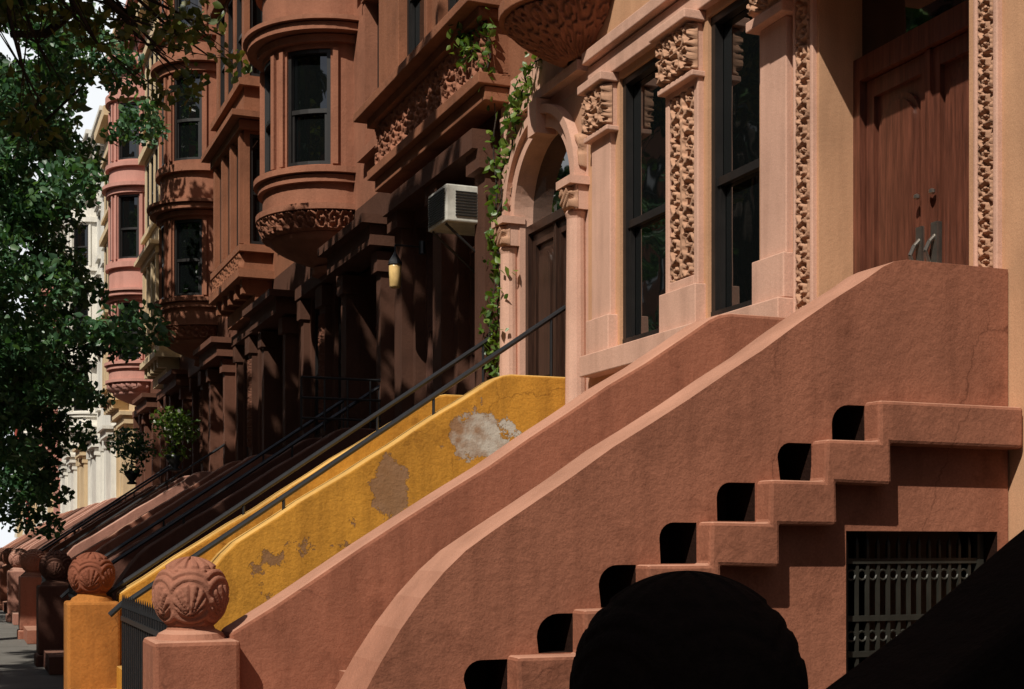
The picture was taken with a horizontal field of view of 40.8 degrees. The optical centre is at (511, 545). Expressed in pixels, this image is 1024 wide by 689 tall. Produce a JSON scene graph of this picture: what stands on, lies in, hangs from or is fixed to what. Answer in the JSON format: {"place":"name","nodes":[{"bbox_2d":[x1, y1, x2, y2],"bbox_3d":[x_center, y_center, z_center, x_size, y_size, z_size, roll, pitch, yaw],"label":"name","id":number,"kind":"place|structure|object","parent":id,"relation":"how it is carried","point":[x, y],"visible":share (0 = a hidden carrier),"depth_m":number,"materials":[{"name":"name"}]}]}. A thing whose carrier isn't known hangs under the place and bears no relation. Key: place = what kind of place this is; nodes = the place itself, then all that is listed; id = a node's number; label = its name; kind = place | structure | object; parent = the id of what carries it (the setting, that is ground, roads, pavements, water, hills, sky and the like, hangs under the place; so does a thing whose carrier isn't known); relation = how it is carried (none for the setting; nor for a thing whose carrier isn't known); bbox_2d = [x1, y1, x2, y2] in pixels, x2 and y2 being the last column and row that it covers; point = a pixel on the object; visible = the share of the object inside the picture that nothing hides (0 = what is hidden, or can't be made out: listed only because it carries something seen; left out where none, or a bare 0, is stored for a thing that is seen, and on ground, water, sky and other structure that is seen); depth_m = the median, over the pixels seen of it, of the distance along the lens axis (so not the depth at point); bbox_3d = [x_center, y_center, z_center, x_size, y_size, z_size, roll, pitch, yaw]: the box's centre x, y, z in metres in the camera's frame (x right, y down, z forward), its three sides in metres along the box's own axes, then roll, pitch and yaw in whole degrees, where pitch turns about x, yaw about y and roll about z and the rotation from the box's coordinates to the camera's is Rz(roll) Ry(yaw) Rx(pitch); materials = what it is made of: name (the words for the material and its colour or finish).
{"place":"outdoors","nodes":[
{"label":"outdoors","id":0,"kind":"place"},
{"bbox_2d":[0,610,63,688],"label":"sidewalk","id":1,"kind":"structure","parent":0,"point":[23,670],"depth_m":17.02,"materials":[{"name":"concrete"}]},
{"bbox_2d":[0,0,37,23],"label":"street tree","id":2,"kind":"object","parent":1,"relation":"on","point":[25,2],"visible":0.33,"depth_m":18.76,"materials":[{"name":"green plant"}]},
{"bbox_2d":[4,513,62,547],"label":"front stoop","id":3,"kind":"object","parent":1,"relation":"on","point":[14,541],"visible":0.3,"depth_m":60.98,"materials":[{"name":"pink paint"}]},
{"bbox_2d":[6,510,72,547],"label":"front stoop","id":4,"kind":"object","parent":1,"relation":"on","point":[25,537],"visible":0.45,"depth_m":56.43,"materials":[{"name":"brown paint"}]},
{"bbox_2d":[11,507,84,548],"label":"front stoop","id":5,"kind":"object","parent":1,"relation":"on","point":[34,536],"visible":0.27,"depth_m":51.38,"materials":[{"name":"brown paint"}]},
{"bbox_2d":[16,503,98,548],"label":"front stoop","id":6,"kind":"object","parent":1,"relation":"on","point":[71,517],"visible":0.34,"depth_m":46.46,"materials":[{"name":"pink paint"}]},
{"bbox_2d":[23,498,116,550],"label":"front stoop","id":7,"kind":"object","parent":1,"relation":"on","point":[68,524],"visible":0.06,"depth_m":41.45,"materials":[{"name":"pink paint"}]},
{"bbox_2d":[0,491,140,566],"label":"front stoop","id":8,"kind":"object","parent":1,"relation":"on","point":[39,545],"visible":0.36,"depth_m":36.98,"materials":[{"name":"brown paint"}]},
{"bbox_2d":[0,483,169,611],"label":"front stoop","id":9,"kind":"object","parent":1,"relation":"on","point":[59,545],"visible":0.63,"depth_m":31.91,"materials":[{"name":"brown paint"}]},
{"bbox_2d":[38,462,182,551],"bbox_3d":[-9.676,-0.452,32.168,3.950,3.276,1.748,0,0,-22],"label":"stair handrail","id":10,"kind":"object","parent":9,"relation":"on","point":[106,509],"visible":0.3,"depth_m":31.93,"materials":[{"name":"black metal"}]},
{"bbox_2d":[106,426,156,483],"bbox_3d":[-8.746,-2.065,31.621,1.138,1.330,1.079,0,0,-22],"label":"potted topiary","id":11,"kind":"object","parent":9,"relation":"on","point":[139,448],"visible":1,"depth_m":31.50,"materials":[{"name":"green plant"}]},
{"bbox_2d":[0,0,175,540],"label":"street tree","id":12,"kind":"object","parent":1,"relation":"on","point":[38,376],"visible":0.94,"depth_m":25.66,"materials":[{"name":"green plant"}]},
{"bbox_2d":[102,417,115,425],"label":"walls","id":13,"kind":"structure","parent":1,"relation":"on","point":[106,421],"depth_m":49.58,"materials":[{"name":"white stone"}]},
{"bbox_2d":[96,425,115,502],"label":"porch and window surrounds","id":14,"kind":"object","parent":13,"relation":"attached to","point":[108,475],"visible":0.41,"depth_m":48.40,"materials":[{"name":"white stone"}]},
{"bbox_2d":[6,471,212,624],"bbox_3d":[-7.752,0.055,27.207,4.170,2.990,2.080,0,0,-22],"label":"front stoop","id":15,"kind":"object","parent":1,"relation":"on","point":[129,515],"visible":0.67,"depth_m":26.71,"materials":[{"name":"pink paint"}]},
{"bbox_2d":[21,444,223,575],"bbox_3d":[-7.354,-0.452,26.419,3.950,3.276,0.048,0,0,-22],"label":"stair handrail","id":16,"kind":"object","parent":15,"relation":"on","point":[141,498],"visible":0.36,"depth_m":26.50,"materials":[{"name":"black metal"}]},
{"bbox_2d":[149,406,200,470],"bbox_3d":[-6.534,-2.079,26.741,0.970,1.277,0.927,0,0,20],"label":"potted topiary","id":17,"kind":"object","parent":15,"relation":"on","point":[175,460],"visible":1,"depth_m":26.64,"materials":[{"name":"green plant"}]},
{"bbox_2d":[129,404,134,410],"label":"walls","id":18,"kind":"structure","parent":1,"relation":"on","point":[131,407],"depth_m":43.09,"materials":[{"name":"beige stone"}]},
{"bbox_2d":[112,411,134,497],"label":"porch and window surrounds","id":19,"kind":"object","parent":18,"relation":"attached to","point":[123,418],"visible":0.27,"depth_m":43.45,"materials":[{"name":"beige stone"}]},
{"bbox_2d":[121,596,166,688],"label":"iron fence","id":20,"kind":"object","parent":1,"relation":"on","point":[141,621],"visible":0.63,"depth_m":9.85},
{"bbox_2d":[17,455,271,643],"bbox_3d":[-5.747,0.055,22.247,4.170,2.990,2.080,0,0,-22],"label":"front stoop","id":21,"kind":"object","parent":1,"relation":"on","point":[29,580],"visible":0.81,"depth_m":21.99,"materials":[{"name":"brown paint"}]},
{"bbox_2d":[139,381,161,489],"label":"walls","id":22,"kind":"structure","parent":1,"relation":"on","point":[152,390],"depth_m":38.59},
{"bbox_2d":[165,356,193,480],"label":"walls","id":23,"kind":"structure","parent":1,"relation":"on","point":[186,363],"depth_m":33.25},
{"bbox_2d":[34,428,375,674],"bbox_3d":[-3.743,0.055,17.287,4.170,2.990,2.080,0,0,-22],"label":"front stoop","id":24,"kind":"object","parent":1,"relation":"on","point":[54,565],"visible":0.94,"depth_m":16.85,"materials":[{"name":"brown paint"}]},
{"bbox_2d":[60,385,379,598],"bbox_3d":[-3.664,-0.452,17.286,3.950,3.276,1.748,0,0,-22],"label":"stair handrail","id":25,"kind":"object","parent":24,"relation":"on","point":[212,496],"visible":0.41,"depth_m":17.03,"materials":[{"name":"black metal"}]},
{"bbox_2d":[300,376,380,430],"bbox_3d":[-2.024,-1.733,16.978,1.194,0.666,0.032,0,0,-22],"label":"landing railing","id":26,"kind":"object","parent":24,"relation":"on","point":[324,398],"visible":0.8,"depth_m":16.90,"materials":[{"name":"black metal"}]},
{"bbox_2d":[197,319,237,471],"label":"walls","id":27,"kind":"structure","parent":1,"relation":"on","point":[222,331],"depth_m":28.62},
{"bbox_2d":[199,390,202,462],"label":"carved panels","id":28,"kind":"object","parent":27,"relation":"attached to","point":[201,423],"visible":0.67,"depth_m":30.07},
{"bbox_2d":[238,262,301,459],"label":"walls","id":29,"kind":"structure","parent":1,"relation":"on","point":[289,277],"depth_m":23.68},
{"bbox_2d":[247,359,251,446],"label":"carved panels","id":30,"kind":"object","parent":29,"relation":"attached to","point":[249,402],"visible":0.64,"depth_m":25.12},
{"bbox_2d":[231,289,297,460],"bbox_3d":[-4.514,-2.380,24.185,0.550,3.360,4.970,0,0,-22],"label":"porch and window surrounds","id":31,"kind":"object","parent":29,"relation":"attached to","point":[268,312],"visible":0.59,"depth_m":23.61,"materials":[{"name":"stone"}]},
{"bbox_2d":[64,374,564,688],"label":"front stoop","id":32,"kind":"object","parent":1,"relation":"on","point":[411,459],"visible":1,"depth_m":11.71,"materials":[{"name":"yellow paint"}]},
{"bbox_2d":[106,305,565,616],"bbox_3d":[-1.659,-0.502,12.326,3.950,3.276,1.748,0,0,-22],"label":"stair handrail","id":33,"kind":"object","parent":32,"relation":"on","point":[313,476],"visible":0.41,"depth_m":12.19,"materials":[{"name":"black metal"}]},
{"bbox_2d":[302,192,393,437],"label":"walls","id":34,"kind":"structure","parent":1,"relation":"on","point":[373,205],"depth_m":18.75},
{"bbox_2d":[318,313,323,422],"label":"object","id":35,"kind":"object","parent":34,"relation":"attached to","point":[321,353],"visible":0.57,"depth_m":20.19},
{"bbox_2d":[295,213,394,439],"bbox_3d":[-2.510,-2.380,19.225,0.550,3.360,4.970,0,0,-22],"label":"porch and window surrounds","id":36,"kind":"object","parent":34,"relation":"attached to","point":[356,246],"visible":0.52,"depth_m":18.61,"materials":[{"name":"stone"}]},
{"bbox_2d":[382,109,500,417],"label":"brown lower walls","id":37,"kind":"structure","parent":1,"relation":"on","point":[461,160],"depth_m":15.19,"materials":[{"name":"stone"}]},
{"bbox_2d":[388,241,424,288],"bbox_3d":[-1.223,-3.265,16.007,0.455,0.570,0.170,0,0,-22],"label":"wall lantern","id":38,"kind":"object","parent":37,"relation":"attached to","point":[395,263],"depth_m":15.91,"materials":[{"name":"black glass"}]},
{"bbox_2d":[426,227,474,397],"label":"bay window sashes","id":39,"kind":"object","parent":37,"relation":"attached to","point":[429,308],"visible":0.18,"depth_m":16.45,"materials":[{"name":"brown paint"}]},
{"bbox_2d":[428,184,477,272],"bbox_3d":[-0.466,-3.285,14.374,0.695,0.791,0.595,0,0,-22],"label":"air conditioner","id":40,"kind":"object","parent":37,"relation":"attached to","point":[452,208],"visible":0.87,"depth_m":14.10,"materials":[{"name":"metal"}]},
{"bbox_2d":[501,58,587,389],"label":"walls","id":41,"kind":"structure","parent":1,"relation":"on","point":[547,72],"depth_m":13.38,"materials":[{"name":"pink stone"}]},
{"bbox_2d":[491,59,589,404],"bbox_3d":[0.268,-2.510,12.792,0.260,3.420,1.880,0,0,-22],"label":"door arch surround","id":42,"kind":"object","parent":41,"relation":"attached to","point":[545,119],"visible":0.73,"depth_m":12.42,"materials":[{"name":"pink stone"}]},
{"bbox_2d":[494,91,586,366],"bbox_3d":[0.214,-2.410,12.870,0.200,3.220,2.015,0,0,-22],"label":"carved ornament","id":43,"kind":"object","parent":42,"relation":"attached to","point":[572,104],"visible":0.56,"depth_m":12.08,"materials":[{"name":"beige stone"}]},
{"bbox_2d":[525,208,566,376],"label":"arched doorway doors","id":44,"kind":"structure","parent":41,"relation":"attached to","point":[545,267],"depth_m":13.11,"materials":[{"name":"brown wood"}]},
{"bbox_2d":[143,260,1021,688],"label":"front stoop","id":45,"kind":"object","parent":1,"relation":"on","point":[781,466],"visible":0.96,"depth_m":6.81,"materials":[{"name":"stone"}]},
{"bbox_2d":[569,530,1023,688],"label":"front stoop","id":46,"kind":"object","parent":1,"relation":"on","point":[687,630],"visible":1,"depth_m":2.37,"materials":[{"name":"black paint"}]},
{"bbox_2d":[588,0,1023,650],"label":"walls","id":47,"kind":"structure","parent":1,"relation":"on","point":[838,36],"depth_m":8.78,"materials":[{"name":"beige stone"}]},
{"bbox_2d":[622,0,759,343],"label":"window sashes","id":48,"kind":"object","parent":47,"relation":"attached to","point":[720,181],"depth_m":10.05,"materials":[{"name":"wood"}]},
{"bbox_2d":[853,0,968,274],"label":"entrance doors","id":49,"kind":"structure","parent":47,"relation":"attached to","point":[910,113],"depth_m":8.39,"materials":[{"name":"brown wood"}]},
{"bbox_2d":[908,188,941,262],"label":"door handles","id":50,"kind":"object","parent":49,"relation":"attached to","point":[934,240],"depth_m":8.17,"materials":[{"name":"metal"}]},
{"bbox_3d":[-7.641,-5.503,10.516,7.912,14.246,8.394,0,0,-22],"label":"street tree","id":51,"kind":"object","parent":1,"relation":"on","visible":0},
{"bbox_2d":[0,0,251,149],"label":"overhanging tree branch","id":52,"kind":"object","parent":51,"relation":"attached to","point":[66,13],"visible":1,"depth_m":16.00,"materials":[{"name":"green plant"}]},
{"bbox_2d":[0,0,125,547],"label":"sky","id":53,"kind":"structure","parent":0,"point":[96,97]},
{"bbox_2d":[504,0,609,68],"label":"carved oriel base","id":54,"kind":"object","parent":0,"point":[561,33],"visible":0.97,"depth_m":11.77,"materials":[{"name":"stone"}]},
{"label":"lower walls","id":55,"kind":"object","parent":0,"visible":0},
{"bbox_2d":[72,446,87,507],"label":"porch and window surrounds","id":56,"kind":"object","parent":55,"relation":"attached to","point":[82,477],"visible":0.45,"depth_m":58.05,"materials":[{"name":"beige stone"}]},
{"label":"lower walls","id":57,"kind":"object","parent":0,"visible":0},
{"bbox_2d":[55,461,67,513],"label":"porch and window surrounds","id":58,"kind":"object","parent":57,"relation":"attached to","point":[64,481],"visible":0.4,"depth_m":66.77,"materials":[{"name":"white stone"}]},
{"label":"ground","id":59,"kind":"structure","parent":0,"visible":0},
{"bbox_2d":[39,292,57,456],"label":"walls","id":60,"kind":"structure","parent":59,"relation":"on","point":[52,404],"depth_m":73.56,"materials":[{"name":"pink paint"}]},
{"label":"window","id":61,"kind":"object","parent":60,"relation":"attached to","visible":0},
{"bbox_2d":[52,467,59,514],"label":"porch and window surrounds","id":62,"kind":"object","parent":61,"relation":"attached to","point":[55,510],"visible":0.09,"depth_m":71.72,"materials":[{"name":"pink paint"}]},
{"bbox_2d":[67,173,101,426],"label":"walls","id":63,"kind":"structure","parent":59,"relation":"on","point":[96,234],"depth_m":53.69,"materials":[{"name":"paint"}]},
{"bbox_2d":[68,225,87,411],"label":"window sashes","id":64,"kind":"object","parent":63,"relation":"attached to","point":[86,247],"depth_m":53.74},
{"bbox_2d":[86,437,100,504],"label":"porch and window surrounds","id":65,"kind":"object","parent":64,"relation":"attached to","point":[93,455],"visible":0.5,"depth_m":53.36,"materials":[{"name":"white stone"}]},
{"bbox_2d":[76,227,86,377],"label":"window panes","id":66,"kind":"object","parent":63,"relation":"attached to","point":[81,239],"visible":0.16,"depth_m":53.80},
{"bbox_2d":[63,129,100,427],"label":"cornices and trim","id":67,"kind":"object","parent":63,"relation":"attached to","point":[97,209],"visible":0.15,"depth_m":53.62,"materials":[{"name":"white stone"}]},
{"bbox_2d":[102,171,109,421],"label":"walls","id":68,"kind":"structure","parent":59,"relation":"on","point":[104,417],"depth_m":51.26,"materials":[{"name":"white stone"}]},
{"bbox_2d":[88,105,103,271],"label":"cornices and trim","id":69,"kind":"object","parent":68,"relation":"attached to","point":[100,108],"visible":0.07,"depth_m":49.59,"materials":[{"name":"white stone"}]},
{"bbox_2d":[104,132,112,396],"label":"walls","id":70,"kind":"structure","parent":59,"relation":"on","point":[106,222],"depth_m":45.83,"materials":[{"name":"beige stone"}]},
{"bbox_2d":[94,28,128,422],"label":"cornices and trim","id":71,"kind":"object","parent":70,"relation":"attached to","point":[115,408],"visible":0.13,"depth_m":44.63,"materials":[{"name":"beige stone"}]},
{"bbox_2d":[109,45,152,381],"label":"walls","id":72,"kind":"structure","parent":59,"relation":"on","point":[121,277],"depth_m":38.84,"materials":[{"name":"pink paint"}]},
{"bbox_2d":[110,102,138,359],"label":"window sashes","id":73,"kind":"object","parent":72,"relation":"attached to","point":[121,229],"depth_m":38.96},
{"bbox_2d":[132,393,159,490],"bbox_3d":[-10.526,-2.380,39.067,0.550,3.360,4.970,0,0,-22],"label":"porch and window surrounds","id":74,"kind":"object","parent":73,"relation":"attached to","point":[146,403],"visible":0.41,"depth_m":38.35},
{"bbox_2d":[100,0,150,410],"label":"cornices and trim","id":75,"kind":"object","parent":72,"relation":"attached to","point":[108,191],"visible":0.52,"depth_m":38.91,"materials":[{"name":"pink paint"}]},
{"bbox_2d":[106,382,149,405],"bbox_3d":[-11.107,-4.308,39.630,1.105,0.615,2.162,0,0,-22],"label":"carved ornament","id":76,"kind":"object","parent":75,"relation":"attached to","point":[128,392],"visible":0.72,"depth_m":38.96,"materials":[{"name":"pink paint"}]},
{"bbox_2d":[122,105,136,356],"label":"window panes","id":77,"kind":"object","parent":72,"relation":"attached to","point":[129,211],"visible":0.29,"depth_m":38.93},
{"bbox_2d":[145,1,182,358],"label":"walls","id":78,"kind":"structure","parent":59,"relation":"on","point":[154,234],"depth_m":34.90,"materials":[{"name":"beige stone"}]},
{"bbox_2d":[147,53,157,227],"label":"window sashes","id":79,"kind":"object","parent":78,"relation":"attached to","point":[156,149],"depth_m":35.12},
{"bbox_2d":[156,369,191,482],"bbox_3d":[-8.522,-2.380,34.106,0.550,3.360,4.970,0,0,-22],"label":"porch and window surrounds","id":80,"kind":"object","parent":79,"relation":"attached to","point":[175,392],"visible":0.48,"depth_m":32.88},
{"bbox_2d":[134,0,180,388],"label":"cornices and trim","id":81,"kind":"object","parent":78,"relation":"attached to","point":[154,366],"visible":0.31,"depth_m":34.66,"materials":[{"name":"beige stone"}]},
{"bbox_2d":[160,0,226,325],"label":"walls","id":82,"kind":"structure","parent":59,"relation":"on","point":[192,184],"depth_m":28.92,"materials":[{"name":"stone"}]},
{"bbox_2d":[161,0,201,298],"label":"window sashes","id":83,"kind":"object","parent":82,"relation":"attached to","point":[178,121],"depth_m":29.04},
{"bbox_2d":[188,336,234,473],"bbox_3d":[-6.518,-2.380,29.146,0.550,3.360,4.970,0,0,-22],"label":"porch and window surrounds","id":84,"kind":"object","parent":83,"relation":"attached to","point":[213,353],"visible":0.66,"depth_m":28.56,"materials":[{"name":"stone"}]},
{"bbox_2d":[147,0,217,366],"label":"cornices and trim","id":85,"kind":"object","parent":82,"relation":"attached to","point":[158,212],"visible":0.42,"depth_m":28.87,"materials":[{"name":"stone"}]},
{"bbox_2d":[156,325,216,359],"bbox_3d":[-7.103,-4.308,29.702,1.118,0.615,2.236,0,0,-22],"label":"carved ornament","id":86,"kind":"object","parent":85,"relation":"attached to","point":[184,344],"visible":0.61,"depth_m":29.00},
{"bbox_2d":[179,0,199,292],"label":"window panes","id":87,"kind":"object","parent":82,"relation":"attached to","point":[189,240],"visible":0.23,"depth_m":29.01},
{"bbox_2d":[216,0,293,278],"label":"walls","id":88,"kind":"structure","parent":59,"relation":"on","point":[247,98],"depth_m":23.80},
{"bbox_2d":[201,0,273,330],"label":"cornices and trim","id":89,"kind":"object","parent":88,"relation":"attached to","point":[235,294],"visible":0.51,"depth_m":24.48,"materials":[{"name":"stone"}]},
{"bbox_2d":[212,253,243,292],"bbox_3d":[-5.161,-4.890,24.932,0.090,0.300,2.700,0,0,-22],"label":"carved ornament","id":90,"kind":"object","parent":89,"relation":"attached to","point":[229,270],"visible":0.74,"depth_m":24.61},
{"bbox_2d":[220,0,264,456],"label":"window sashes","id":91,"kind":"object","parent":88,"relation":"attached to","point":[230,85],"depth_m":24.43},
{"bbox_2d":[224,0,261,241],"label":"window panes","id":92,"kind":"object","parent":88,"relation":"attached to","point":[257,15],"visible":0.16,"depth_m":23.88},
{"bbox_2d":[262,0,378,231],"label":"walls","id":93,"kind":"structure","parent":59,"relation":"on","point":[359,192],"depth_m":18.99,"materials":[{"name":"stone"}]},
{"bbox_2d":[270,54,326,168],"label":"window panes","id":94,"kind":"object","parent":93,"relation":"attached to","point":[310,81],"visible":0.23,"depth_m":19.09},
{"bbox_2d":[243,0,378,278],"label":"cornices and trim","id":95,"kind":"object","parent":93,"relation":"attached to","point":[262,41],"visible":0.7,"depth_m":18.94,"materials":[{"name":"stone"}]},
{"bbox_2d":[256,210,353,267],"bbox_3d":[-3.095,-4.308,19.782,1.118,0.615,2.236,0,0,-22],"label":"carved ornament","id":96,"kind":"object","parent":95,"relation":"attached to","point":[300,247],"visible":0.95,"depth_m":19.18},
{"bbox_2d":[264,1,378,436],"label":"window sashes","id":97,"kind":"object","parent":93,"relation":"attached to","point":[292,114],"depth_m":19.14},
{"bbox_2d":[379,0,538,94],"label":"walls","id":98,"kind":"structure","parent":59,"relation":"on","point":[508,55],"depth_m":15.20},
{"bbox_2d":[375,22,486,164],"bbox_3d":[-0.960,-4.930,15.370,0.105,0.520,3.740,0,0,-22],"label":"carved frieze","id":99,"kind":"object","parent":98,"relation":"attached to","point":[418,106],"visible":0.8,"depth_m":15.19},
{"bbox_2d":[407,0,455,55],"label":"window sashes","id":100,"kind":"object","parent":98,"relation":"attached to","point":[411,25],"depth_m":16.16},
{"bbox_2d":[353,0,541,192],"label":"cornices and trim","id":101,"kind":"object","parent":98,"relation":"attached to","point":[455,116],"visible":0.65,"depth_m":14.89,"materials":[{"name":"stone"}]},
{"bbox_2d":[415,0,569,222],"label":"window panes","id":102,"kind":"object","parent":98,"relation":"attached to","point":[554,168],"visible":0.08,"depth_m":13.15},
{"bbox_2d":[446,7,541,381],"bbox_3d":[-0.168,-3.446,13.508,0.440,5.344,1.956,0,0,-26],"label":"climbing ivy","id":103,"kind":"object","parent":98,"relation":"attached to","point":[519,95],"visible":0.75,"depth_m":13.61,"materials":[{"name":"green plant"}]},
{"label":"upper walls","id":104,"kind":"object","parent":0,"visible":0},
{"bbox_2d":[577,0,1001,377],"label":"cornices and trim","id":105,"kind":"object","parent":104,"relation":"attached to","point":[632,38],"visible":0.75,"depth_m":10.05,"materials":[{"name":"pink stone"}]},
{"bbox_2d":[582,0,992,310],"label":"carved ornament","id":106,"kind":"object","parent":105,"relation":"attached to","point":[676,53],"visible":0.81,"depth_m":8.95,"materials":[{"name":"beige stone"}]},
{"bbox_2d":[633,0,965,335],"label":"window panes","id":107,"kind":"object","parent":104,"relation":"attached to","point":[884,22],"visible":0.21,"depth_m":9.94,"materials":[{"name":"glass"}]},
{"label":"upper walls","id":108,"kind":"object","parent":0,"visible":0},
{"bbox_2d":[56,220,74,455],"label":"cornices and trim","id":109,"kind":"object","parent":108,"relation":"attached to","point":[70,451],"visible":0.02,"depth_m":63.58,"materials":[{"name":"white stone"}]},
{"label":"lower walls","id":110,"kind":"object","parent":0,"visible":0},
{"bbox_2d":[63,454,76,510],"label":"porch and window surrounds","id":111,"kind":"object","parent":110,"relation":"attached to","point":[72,472],"visible":0.45,"depth_m":61.81,"materials":[{"name":"white stone"}]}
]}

